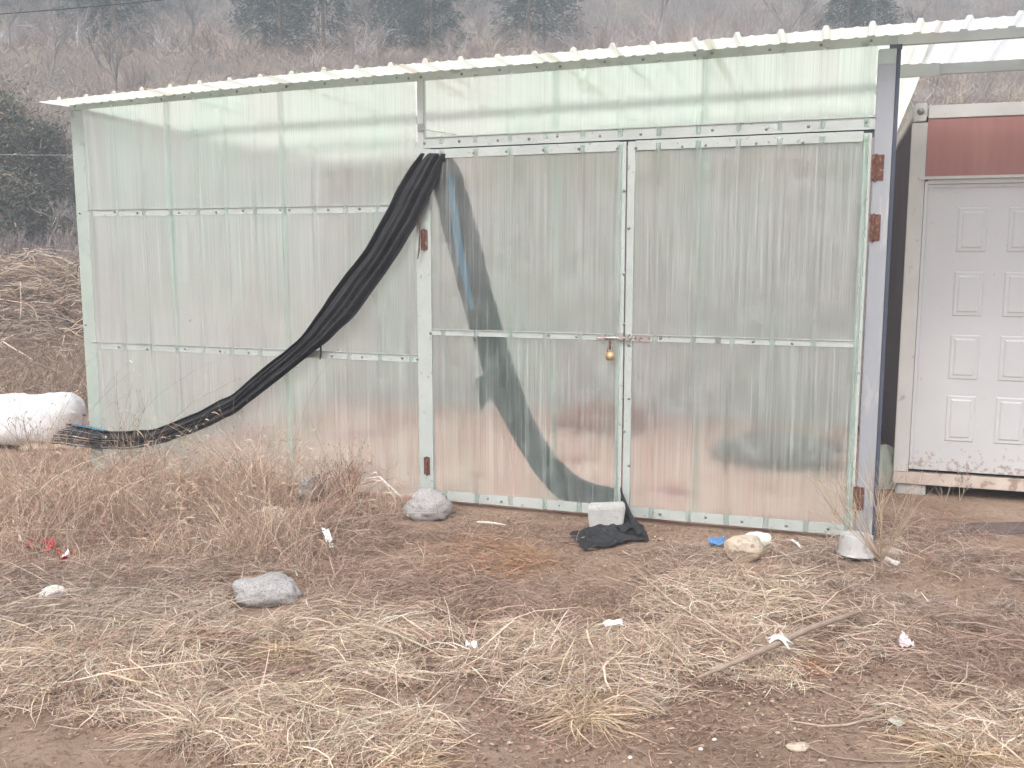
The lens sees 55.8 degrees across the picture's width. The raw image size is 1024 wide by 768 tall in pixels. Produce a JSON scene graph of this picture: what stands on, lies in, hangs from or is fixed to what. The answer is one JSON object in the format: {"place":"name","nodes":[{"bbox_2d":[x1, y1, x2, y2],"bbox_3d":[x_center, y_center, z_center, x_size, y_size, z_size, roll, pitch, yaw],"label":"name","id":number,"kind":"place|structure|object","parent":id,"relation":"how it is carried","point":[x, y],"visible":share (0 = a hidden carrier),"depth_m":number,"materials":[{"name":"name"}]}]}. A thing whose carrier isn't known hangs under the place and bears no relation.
{"place":"outdoors","nodes":[
{"label":"outdoors","id":0,"kind":"place"},
{"bbox_2d":[0,0,161,14],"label":"overhead cable","id":1,"kind":"object","parent":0,"point":[80,7],"visible":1,"depth_m":30.35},
{"bbox_2d":[0,193,864,413],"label":"field grass","id":2,"kind":"structure","parent":0,"point":[4,371],"depth_m":11.79,"materials":[{"name":"plant"}]},
{"bbox_2d":[0,0,1023,767],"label":"ground","id":3,"kind":"structure","parent":0,"point":[988,506],"depth_m":4.24,"materials":[{"name":"soil"}]},
{"bbox_2d":[0,220,26,260],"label":"bare shrub","id":4,"kind":"object","parent":3,"relation":"on","point":[8,249],"visible":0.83,"depth_m":22.21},
{"bbox_2d":[0,0,33,24],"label":"conifer","id":5,"kind":"object","parent":3,"relation":"on","point":[6,4],"visible":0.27,"depth_m":62.60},
{"bbox_2d":[5,399,34,474],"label":"dry weed","id":6,"kind":"object","parent":3,"relation":"on","point":[21,435],"visible":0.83,"depth_m":6.70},
{"bbox_2d":[0,125,51,261],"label":"evergreen","id":7,"kind":"object","parent":3,"relation":"on","point":[2,227],"visible":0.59,"depth_m":24.50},
{"bbox_2d":[0,0,54,47],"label":"bare tree","id":8,"kind":"object","parent":3,"relation":"on","point":[21,17],"visible":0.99,"depth_m":42.59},
{"bbox_2d":[14,227,49,258],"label":"bare shrub","id":9,"kind":"object","parent":3,"relation":"on","point":[36,238],"visible":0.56,"depth_m":21.55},
{"bbox_2d":[1,0,64,24],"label":"conifer","id":10,"kind":"object","parent":3,"relation":"on","point":[49,2],"visible":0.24,"depth_m":68.64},
{"bbox_2d":[15,90,50,123],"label":"bare shrub","id":11,"kind":"object","parent":3,"relation":"on","point":[38,113],"visible":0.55,"depth_m":30.77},
{"bbox_2d":[0,75,75,255],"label":"evergreen","id":12,"kind":"object","parent":3,"relation":"on","point":[13,119],"visible":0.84,"depth_m":25.16,"materials":[{"name":"plant"}]},
{"bbox_2d":[0,241,84,364],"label":"brush heap","id":13,"kind":"object","parent":3,"relation":"on","point":[27,295],"visible":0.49,"depth_m":15.35,"materials":[{"name":"plant"}]},
{"bbox_2d":[0,392,86,448],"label":"white sack","id":14,"kind":"object","parent":3,"relation":"on","point":[7,409],"visible":0.77,"depth_m":7.52,"materials":[{"name":"plastic"}]},
{"bbox_2d":[14,103,76,246],"bbox_3d":[-12.651,-5.622,26.523,2.669,4.138,2.655,-3,9,-24],"label":"evergreen","id":15,"kind":"object","parent":3,"relation":"on","point":[57,134],"visible":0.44,"depth_m":26.26,"materials":[{"name":"plant"}]},
{"bbox_2d":[37,44,62,80],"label":"bare shrub","id":16,"kind":"object","parent":3,"relation":"on","point":[48,62],"visible":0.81,"depth_m":37.96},
{"bbox_2d":[32,235,70,262],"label":"bare shrub","id":17,"kind":"object","parent":3,"relation":"on","point":[55,242],"visible":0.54,"depth_m":20.08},
{"bbox_2d":[26,537,76,563],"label":"red plastic scraps","id":18,"kind":"object","parent":3,"relation":"on","point":[52,545],"visible":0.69,"depth_m":4.93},
{"bbox_2d":[39,585,65,600],"bbox_3d":[-2.058,0.936,4.330,0.080,0.069,0.103,7,11,43],"label":"rock","id":19,"kind":"object","parent":3,"relation":"on","point":[52,589],"visible":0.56,"depth_m":4.31,"materials":[{"name":"white stone"}]},
{"bbox_2d":[30,194,74,253],"bbox_3d":[-10.591,-3.571,22.680,0.950,1.791,1.134,5,9,32],"label":"bare tree","id":20,"kind":"object","parent":3,"relation":"on","point":[58,213],"visible":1,"depth_m":22.67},
{"bbox_2d":[33,0,71,31],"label":"bare shrub","id":21,"kind":"object","parent":3,"relation":"on","point":[43,12],"visible":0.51,"depth_m":54.66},
{"bbox_2d":[18,432,89,451],"bbox_3d":[-3.635,0.456,7.708,0.652,0.241,0.273,0,8,0],"label":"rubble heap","id":22,"kind":"object","parent":3,"relation":"on","point":[37,446],"visible":0.09,"depth_m":7.59,"materials":[{"name":"beige stone"}]},
{"bbox_2d":[38,17,74,88],"bbox_3d":[-17.023,-12.558,36.778,1.382,2.778,1.650,2,8,15],"label":"bare tree","id":23,"kind":"object","parent":3,"relation":"on","point":[65,29],"visible":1,"depth_m":36.71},
{"bbox_2d":[45,221,77,266],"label":"bare shrub","id":24,"kind":"object","parent":3,"relation":"on","point":[66,233],"visible":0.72,"depth_m":21.75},
{"bbox_2d":[18,631,119,674],"bbox_3d":[-1.691,1.010,3.724,0.465,0.073,0.449,0,8,0],"label":"grass tuft","id":25,"kind":"object","parent":3,"relation":"on","point":[67,646],"visible":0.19,"depth_m":3.71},
{"bbox_2d":[62,204,77,252],"bbox_3d":[-10.718,-3.822,23.820,0.695,1.678,0.611,-4,9,-24],"label":"bare tree","id":26,"kind":"object","parent":3,"relation":"on","point":[68,213],"visible":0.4,"depth_m":23.73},
{"bbox_2d":[60,0,93,44],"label":"bare shrub","id":27,"kind":"object","parent":3,"relation":"on","point":[80,28],"visible":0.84,"depth_m":43.41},
{"bbox_2d":[45,0,143,43],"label":"conifer","id":28,"kind":"object","parent":3,"relation":"on","point":[101,12],"visible":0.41,"depth_m":47.57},
{"bbox_2d":[69,64,123,97],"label":"bare shrub","id":29,"kind":"object","parent":3,"relation":"on","point":[96,87],"visible":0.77,"depth_m":32.25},
{"bbox_2d":[51,0,164,45],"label":"conifer","id":30,"kind":"object","parent":3,"relation":"on","point":[114,14],"visible":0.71,"depth_m":46.80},
{"bbox_2d":[79,15,137,90],"bbox_3d":[-13.938,-11.235,33.631,1.901,3.191,1.493,-7,10,-41],"label":"bare tree","id":31,"kind":"object","parent":3,"relation":"on","point":[109,51],"visible":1,"depth_m":33.46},
{"bbox_2d":[89,50,143,91],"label":"bare shrub","id":32,"kind":"object","parent":3,"relation":"on","point":[129,81],"visible":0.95,"depth_m":33.47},
{"bbox_2d":[113,390,149,469],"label":"dry weed","id":33,"kind":"object","parent":3,"relation":"on","point":[136,426],"visible":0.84,"depth_m":6.50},
{"bbox_2d":[113,48,154,90],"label":"bare shrub","id":34,"kind":"object","parent":3,"relation":"on","point":[143,78],"visible":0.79,"depth_m":35.27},
{"bbox_2d":[96,0,176,21],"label":"conifer","id":35,"kind":"object","parent":3,"relation":"on","point":[161,7],"visible":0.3,"depth_m":68.15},
{"bbox_2d":[132,19,160,52],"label":"bare shrub","id":36,"kind":"object","parent":3,"relation":"on","point":[141,34],"visible":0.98,"depth_m":42.12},
{"bbox_2d":[131,2,167,46],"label":"bare shrub","id":37,"kind":"object","parent":3,"relation":"on","point":[154,18],"visible":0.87,"depth_m":46.95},
{"bbox_2d":[177,0,201,46],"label":"bare tree","id":38,"kind":"object","parent":3,"relation":"on","point":[190,15],"visible":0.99,"depth_m":45.30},
{"bbox_2d":[168,1,210,38],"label":"bare shrub","id":39,"kind":"object","parent":3,"relation":"on","point":[189,18],"visible":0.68,"depth_m":50.48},
{"bbox_2d":[87,686,296,767],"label":"grass tuft","id":40,"kind":"object","parent":3,"relation":"on","point":[170,736],"visible":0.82,"depth_m":3.06,"materials":[{"name":"plant"}]},
{"bbox_2d":[191,13,226,58],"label":"bare shrub","id":41,"kind":"object","parent":3,"relation":"on","point":[206,34],"visible":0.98,"depth_m":41.51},
{"bbox_2d":[168,619,264,654],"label":"grass tuft","id":42,"kind":"object","parent":3,"relation":"on","point":[223,633],"visible":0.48,"depth_m":3.84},
{"bbox_2d":[217,0,304,49],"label":"conifer","id":43,"kind":"object","parent":3,"relation":"on","point":[251,4],"visible":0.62,"depth_m":46.73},
{"bbox_2d":[232,572,302,607],"bbox_3d":[-1.087,0.924,4.307,0.312,0.157,0.176,-1,8,-6],"label":"rock","id":44,"kind":"object","parent":3,"relation":"on","point":[278,588],"visible":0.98,"depth_m":4.25,"materials":[{"name":"grey stone"}]},
{"bbox_2d":[256,506,285,524],"bbox_3d":[-1.401,0.770,5.613,0.180,0.138,0.134,-2,8,-17],"label":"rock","id":45,"kind":"object","parent":3,"relation":"on","point":[282,510],"visible":0.23,"depth_m":5.58,"materials":[{"name":"beige stone"}]},
{"bbox_2d":[240,0,320,50],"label":"conifer","id":46,"kind":"object","parent":3,"relation":"on","point":[279,8],"visible":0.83,"depth_m":45.80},
{"bbox_2d":[226,629,336,668],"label":"grass tuft","id":47,"kind":"object","parent":3,"relation":"on","point":[289,649],"visible":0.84,"depth_m":3.75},
{"bbox_2d":[224,716,370,767],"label":"grass tuft","id":48,"kind":"object","parent":3,"relation":"on","point":[290,760],"visible":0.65,"depth_m":2.95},
{"bbox_2d":[234,672,375,737],"bbox_3d":[-0.709,1.071,3.263,0.534,0.082,0.499,-7,10,-40],"label":"grass tuft","id":49,"kind":"object","parent":3,"relation":"on","point":[338,689],"visible":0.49,"depth_m":3.30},
{"bbox_2d":[297,475,322,501],"bbox_3d":[-1.259,0.654,6.038,0.158,0.178,0.124,0,8,1],"label":"rock","id":50,"kind":"object","parent":3,"relation":"on","point":[303,482],"visible":0.46,"depth_m":5.99,"materials":[{"name":"grey stone"}]},
{"bbox_2d":[296,459,352,506],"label":"dry bush","id":51,"kind":"object","parent":3,"relation":"on","point":[314,481],"visible":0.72,"depth_m":5.85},
{"bbox_2d":[277,0,376,51],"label":"conifer","id":52,"kind":"object","parent":3,"relation":"on","point":[308,3],"visible":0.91,"depth_m":45.37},
{"bbox_2d":[308,48,348,71],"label":"bare shrub","id":53,"kind":"object","parent":3,"relation":"on","point":[329,64],"visible":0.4,"depth_m":33.00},
{"bbox_2d":[322,438,377,499],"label":"dry bush","id":54,"kind":"object","parent":3,"relation":"on","point":[349,475],"visible":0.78,"depth_m":6.00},
{"bbox_2d":[335,10,367,59],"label":"bare shrub","id":55,"kind":"object","parent":3,"relation":"on","point":[351,42],"visible":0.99,"depth_m":42.96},
{"bbox_2d":[349,0,369,46],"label":"bare tree","id":56,"kind":"object","parent":3,"relation":"on","point":[364,6],"visible":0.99,"depth_m":45.88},
{"bbox_2d":[374,17,392,59],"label":"bare shrub","id":57,"kind":"object","parent":3,"relation":"on","point":[380,42],"visible":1,"depth_m":42.69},
{"bbox_2d":[339,0,432,48],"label":"conifer","id":58,"kind":"object","parent":3,"relation":"on","point":[370,7],"visible":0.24,"depth_m":50.30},
{"bbox_2d":[335,730,474,767],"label":"grass tuft","id":59,"kind":"object","parent":3,"relation":"on","point":[418,763],"visible":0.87,"depth_m":2.94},
{"bbox_2d":[361,0,455,50],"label":"conifer","id":60,"kind":"object","parent":3,"relation":"on","point":[389,7],"visible":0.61,"depth_m":47.56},
{"bbox_2d":[401,488,452,521],"bbox_3d":[-0.497,0.719,5.681,0.263,0.218,0.207,-3,9,-23],"label":"rock","id":61,"kind":"object","parent":3,"relation":"on","point":[430,501],"visible":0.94,"depth_m":5.62,"materials":[{"name":"grey stone"}]},
{"bbox_2d":[382,0,475,53],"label":"conifer","id":62,"kind":"object","parent":3,"relation":"on","point":[441,7],"visible":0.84,"depth_m":46.69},
{"bbox_2d":[442,26,460,55],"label":"bare shrub","id":63,"kind":"object","parent":3,"relation":"on","point":[449,36],"visible":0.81,"depth_m":44.63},
{"bbox_2d":[433,2,470,50],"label":"bare shrub","id":64,"kind":"object","parent":3,"relation":"on","point":[444,19],"visible":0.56,"depth_m":47.27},
{"bbox_2d":[417,637,524,685],"bbox_3d":[-0.157,1.032,3.690,0.444,0.072,0.460,0,8,0],"label":"grass tuft","id":65,"kind":"object","parent":3,"relation":"on","point":[461,652],"visible":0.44,"depth_m":3.71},
{"bbox_2d":[467,38,483,58],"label":"bare shrub","id":66,"kind":"object","parent":3,"relation":"on","point":[474,49],"visible":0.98,"depth_m":41.95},
{"bbox_2d":[467,9,509,44],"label":"bare shrub","id":67,"kind":"object","parent":3,"relation":"on","point":[477,25],"visible":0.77,"depth_m":49.69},
{"bbox_2d":[0,308,1020,642],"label":"standing dry grass","id":68,"kind":"structure","parent":3,"relation":"on","point":[246,488],"depth_m":5.51,"materials":[{"name":"plant"}]},
{"bbox_2d":[0,467,1023,767],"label":"straw litter","id":69,"kind":"object","parent":3,"relation":"on","point":[152,617],"visible":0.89,"depth_m":3.81,"materials":[{"name":"plant"}]},
{"bbox_2d":[695,602,882,679],"bbox_3d":[1.128,0.967,3.729,1.154,0.068,0.074,-6,10,-37],"label":"long stick","id":70,"kind":"object","parent":69,"relation":"on","point":[778,643],"visible":0.98,"depth_m":3.59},
{"bbox_2d":[767,634,792,649],"bbox_3d":[0.995,0.953,3.582,0.094,0.046,0.044,1,8,10],"label":"plastic tie","id":71,"kind":"object","parent":70,"relation":"attached to","point":[784,640],"visible":1,"depth_m":3.58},
{"bbox_2d":[0,0,1023,226],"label":"hillside scrub","id":72,"kind":"object","parent":3,"relation":"on","point":[492,48],"visible":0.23,"depth_m":45.12,"materials":[{"name":"plant"}]},
{"bbox_2d":[492,552,542,569],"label":"grass tuft","id":73,"kind":"object","parent":3,"relation":"on","point":[513,562],"visible":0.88,"depth_m":4.83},
{"bbox_2d":[488,0,571,51],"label":"conifer","id":74,"kind":"object","parent":3,"relation":"on","point":[511,10],"visible":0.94,"depth_m":49.73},
{"bbox_2d":[40,10,1023,541],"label":"greenhouse shed","id":75,"kind":"structure","parent":3,"relation":"on","point":[692,238],"depth_m":5.58,"materials":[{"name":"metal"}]},
{"bbox_2d":[50,153,648,548],"bbox_3d":[-1.284,-0.308,5.820,4.311,2.119,0.724,3,8,18],"label":"shade net","id":76,"kind":"object","parent":75,"relation":"attached to","point":[355,287],"visible":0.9,"depth_m":5.90,"materials":[{"name":"fabric"}]},
{"bbox_2d":[587,501,624,526],"bbox_3d":[0.528,0.732,5.379,0.210,0.130,0.124,-2,10,7],"label":"concrete block","id":77,"kind":"object","parent":76,"relation":"on","point":[606,513],"depth_m":5.32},
{"bbox_2d":[421,141,630,512],"bbox_3d":[0.066,-0.312,5.657,1.287,2.123,0.067,3,8,18],"label":"door","id":78,"kind":"structure","parent":75,"relation":"in","point":[524,246],"depth_m":5.65,"materials":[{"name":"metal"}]},
{"bbox_2d":[623,131,884,534],"bbox_3d":[1.268,-0.261,5.259,1.324,2.131,0.064,3,8,18],"label":"door","id":79,"kind":"structure","parent":75,"relation":"in","point":[746,255],"depth_m":5.25,"materials":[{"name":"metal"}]},
{"bbox_2d":[62,510,1021,767],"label":"soil clods","id":80,"kind":"object","parent":3,"relation":"on","point":[713,705],"visible":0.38,"depth_m":3.51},
{"bbox_2d":[490,0,596,45],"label":"conifer","id":81,"kind":"object","parent":3,"relation":"on","point":[563,6],"visible":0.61,"depth_m":51.66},
{"bbox_2d":[537,31,562,52],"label":"bare shrub","id":82,"kind":"object","parent":3,"relation":"on","point":[549,44],"visible":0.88,"depth_m":42.00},
{"bbox_2d":[503,627,604,666],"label":"grass tuft","id":83,"kind":"object","parent":3,"relation":"on","point":[550,644],"visible":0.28,"depth_m":3.77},
{"bbox_2d":[559,3,593,48],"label":"bare shrub","id":84,"kind":"object","parent":3,"relation":"on","point":[583,32],"visible":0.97,"depth_m":50.04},
{"bbox_2d":[505,675,659,752],"bbox_3d":[0.242,1.086,3.260,0.545,0.088,0.581,0,8,0],"label":"grass tuft","id":85,"kind":"object","parent":3,"relation":"on","point":[595,713],"visible":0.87,"depth_m":3.21,"materials":[{"name":"plant"}]},
{"bbox_2d":[592,19,622,48],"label":"bare shrub","id":86,"kind":"object","parent":3,"relation":"on","point":[600,40],"visible":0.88,"depth_m":42.13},
{"bbox_2d":[626,627,733,683],"bbox_3d":[0.620,1.019,3.707,0.501,0.084,0.475,0,8,0],"label":"grass tuft","id":87,"kind":"object","parent":3,"relation":"on","point":[698,658],"visible":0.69,"depth_m":3.65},
{"bbox_2d":[689,0,731,40],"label":"bare shrub","id":88,"kind":"object","parent":3,"relation":"on","point":[708,21],"visible":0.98,"depth_m":41.90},
{"bbox_2d":[708,536,724,545],"bbox_3d":[1.090,0.835,5.144,0.090,0.045,0.044,0,8,0],"label":"wrapper","id":89,"kind":"object","parent":3,"relation":"on","point":[716,541],"visible":0.88,"depth_m":5.15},
{"bbox_2d":[725,12,757,37],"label":"bare shrub","id":90,"kind":"object","parent":3,"relation":"on","point":[744,31],"visible":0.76,"depth_m":45.15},
{"bbox_2d":[723,535,762,562],"bbox_3d":[1.167,0.836,4.865,0.206,0.137,0.144,-2,8,-11],"label":"rock","id":91,"kind":"object","parent":3,"relation":"on","point":[739,545],"visible":0.97,"depth_m":4.81,"materials":[{"name":"beige stone"}]},
{"bbox_2d":[695,580,798,622],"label":"grass tuft","id":92,"kind":"object","parent":3,"relation":"on","point":[749,599],"visible":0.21,"depth_m":4.23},
{"bbox_2d":[745,531,771,546],"bbox_3d":[1.292,0.826,5.087,0.140,0.082,0.085,3,8,20],"label":"foam chunk","id":93,"kind":"object","parent":3,"relation":"on","point":[763,537],"visible":0.62,"depth_m":5.06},
{"bbox_2d":[772,6,797,32],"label":"bare shrub","id":94,"kind":"object","parent":3,"relation":"on","point":[786,23],"visible":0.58,"depth_m":48.09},
{"bbox_2d":[717,616,853,677],"bbox_3d":[1.039,0.999,3.801,0.555,0.083,0.565,0,8,0],"label":"grass tuft","id":95,"kind":"object","parent":3,"relation":"on","point":[802,641],"visible":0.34,"depth_m":3.76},
{"bbox_2d":[763,0,825,32],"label":"bare tree","id":96,"kind":"object","parent":3,"relation":"on","point":[777,17],"visible":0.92,"depth_m":50.01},
{"bbox_2d":[786,742,810,751],"bbox_3d":[0.903,1.144,3.046,0.082,0.025,0.046,0,8,0],"label":"rock","id":97,"kind":"object","parent":3,"relation":"on","point":[796,746],"visible":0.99,"depth_m":3.04,"materials":[{"name":"beige stone"}]},
{"bbox_2d":[757,649,841,681],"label":"grass tuft","id":98,"kind":"object","parent":3,"relation":"on","point":[811,665],"visible":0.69,"depth_m":3.61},
{"bbox_2d":[805,0,827,30],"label":"bare shrub","id":99,"kind":"object","parent":3,"relation":"on","point":[817,27],"visible":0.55,"depth_m":49.50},
{"bbox_2d":[791,712,898,726],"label":"forked twig","id":100,"kind":"object","parent":3,"relation":"on","point":[846,724],"visible":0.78,"depth_m":3.17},
{"bbox_2d":[811,0,881,30],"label":"conifer","id":101,"kind":"object","parent":3,"relation":"on","point":[836,3],"visible":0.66,"depth_m":47.25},
{"bbox_2d":[836,531,874,558],"bbox_3d":[1.731,0.805,4.860,0.184,0.104,0.184,2,5,0],"label":"metal bowl","id":102,"kind":"object","parent":3,"relation":"on","point":[850,543],"visible":0.84,"depth_m":4.80,"materials":[{"name":"metal"}]},
{"bbox_2d":[787,729,936,761],"bbox_3d":[1.072,1.146,3.000,0.447,0.014,0.107,4,9,26],"label":"thin twig","id":103,"kind":"object","parent":3,"relation":"on","point":[789,731],"visible":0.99,"depth_m":2.96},
{"bbox_2d":[832,0,905,27],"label":"conifer","id":104,"kind":"object","parent":3,"relation":"on","point":[885,10],"visible":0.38,"depth_m":48.42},
{"bbox_2d":[806,441,943,574],"bbox_3d":[1.675,0.583,4.595,0.630,0.672,0.451,0,8,0],"label":"dry broom bush","id":105,"kind":"object","parent":3,"relation":"on","point":[881,556],"visible":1,"depth_m":4.58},
{"bbox_2d":[878,444,894,489],"bbox_3d":[2.492,0.536,6.475,0.318,0.270,0.354,1,8,6],"label":"grey sack","id":106,"kind":"object","parent":3,"relation":"on","point":[886,454],"visible":0.24,"depth_m":6.35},
{"bbox_2d":[897,630,914,648],"bbox_3d":[1.524,0.992,3.738,0.050,0.061,0.057,-2,8,-11],"label":"wrapper","id":107,"kind":"object","parent":3,"relation":"on","point":[904,637],"visible":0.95,"depth_m":3.74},
{"bbox_2d":[903,1,930,22],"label":"bare tree","id":108,"kind":"object","parent":3,"relation":"on","point":[911,14],"visible":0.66,"depth_m":44.10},
{"bbox_2d":[876,585,959,616],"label":"grass tuft","id":109,"kind":"object","parent":3,"relation":"on","point":[915,598],"visible":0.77,"depth_m":4.26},
{"bbox_2d":[859,709,1023,767],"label":"grass tuft","id":110,"kind":"object","parent":3,"relation":"on","point":[951,757],"visible":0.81,"depth_m":2.96,"materials":[{"name":"plant"}]},
{"bbox_2d":[881,101,1023,494],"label":"portable cabin","id":111,"kind":"object","parent":3,"relation":"on","point":[953,392],"visible":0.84,"depth_m":6.01,"materials":[{"name":"beige metal"}]},
{"bbox_2d":[912,183,1023,475],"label":"door","id":112,"kind":"structure","parent":111,"relation":"in","point":[969,409],"depth_m":6.00,"materials":[{"name":"metal"}]},
{"bbox_2d":[941,74,963,104],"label":"bare shrub","id":113,"kind":"object","parent":3,"relation":"on","point":[956,83],"visible":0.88,"depth_m":33.55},
{"bbox_2d":[931,694,1023,765],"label":"grass tuft","id":114,"kind":"object","parent":3,"relation":"on","point":[1005,717],"visible":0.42,"depth_m":3.15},
{"bbox_2d":[945,522,1023,536],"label":"rubber mat","id":115,"kind":"object","parent":3,"relation":"on","point":[1011,526],"visible":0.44,"depth_m":5.45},
{"bbox_2d":[981,71,1012,102],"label":"bare shrub","id":116,"kind":"object","parent":3,"relation":"on","point":[987,76],"visible":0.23,"depth_m":32.54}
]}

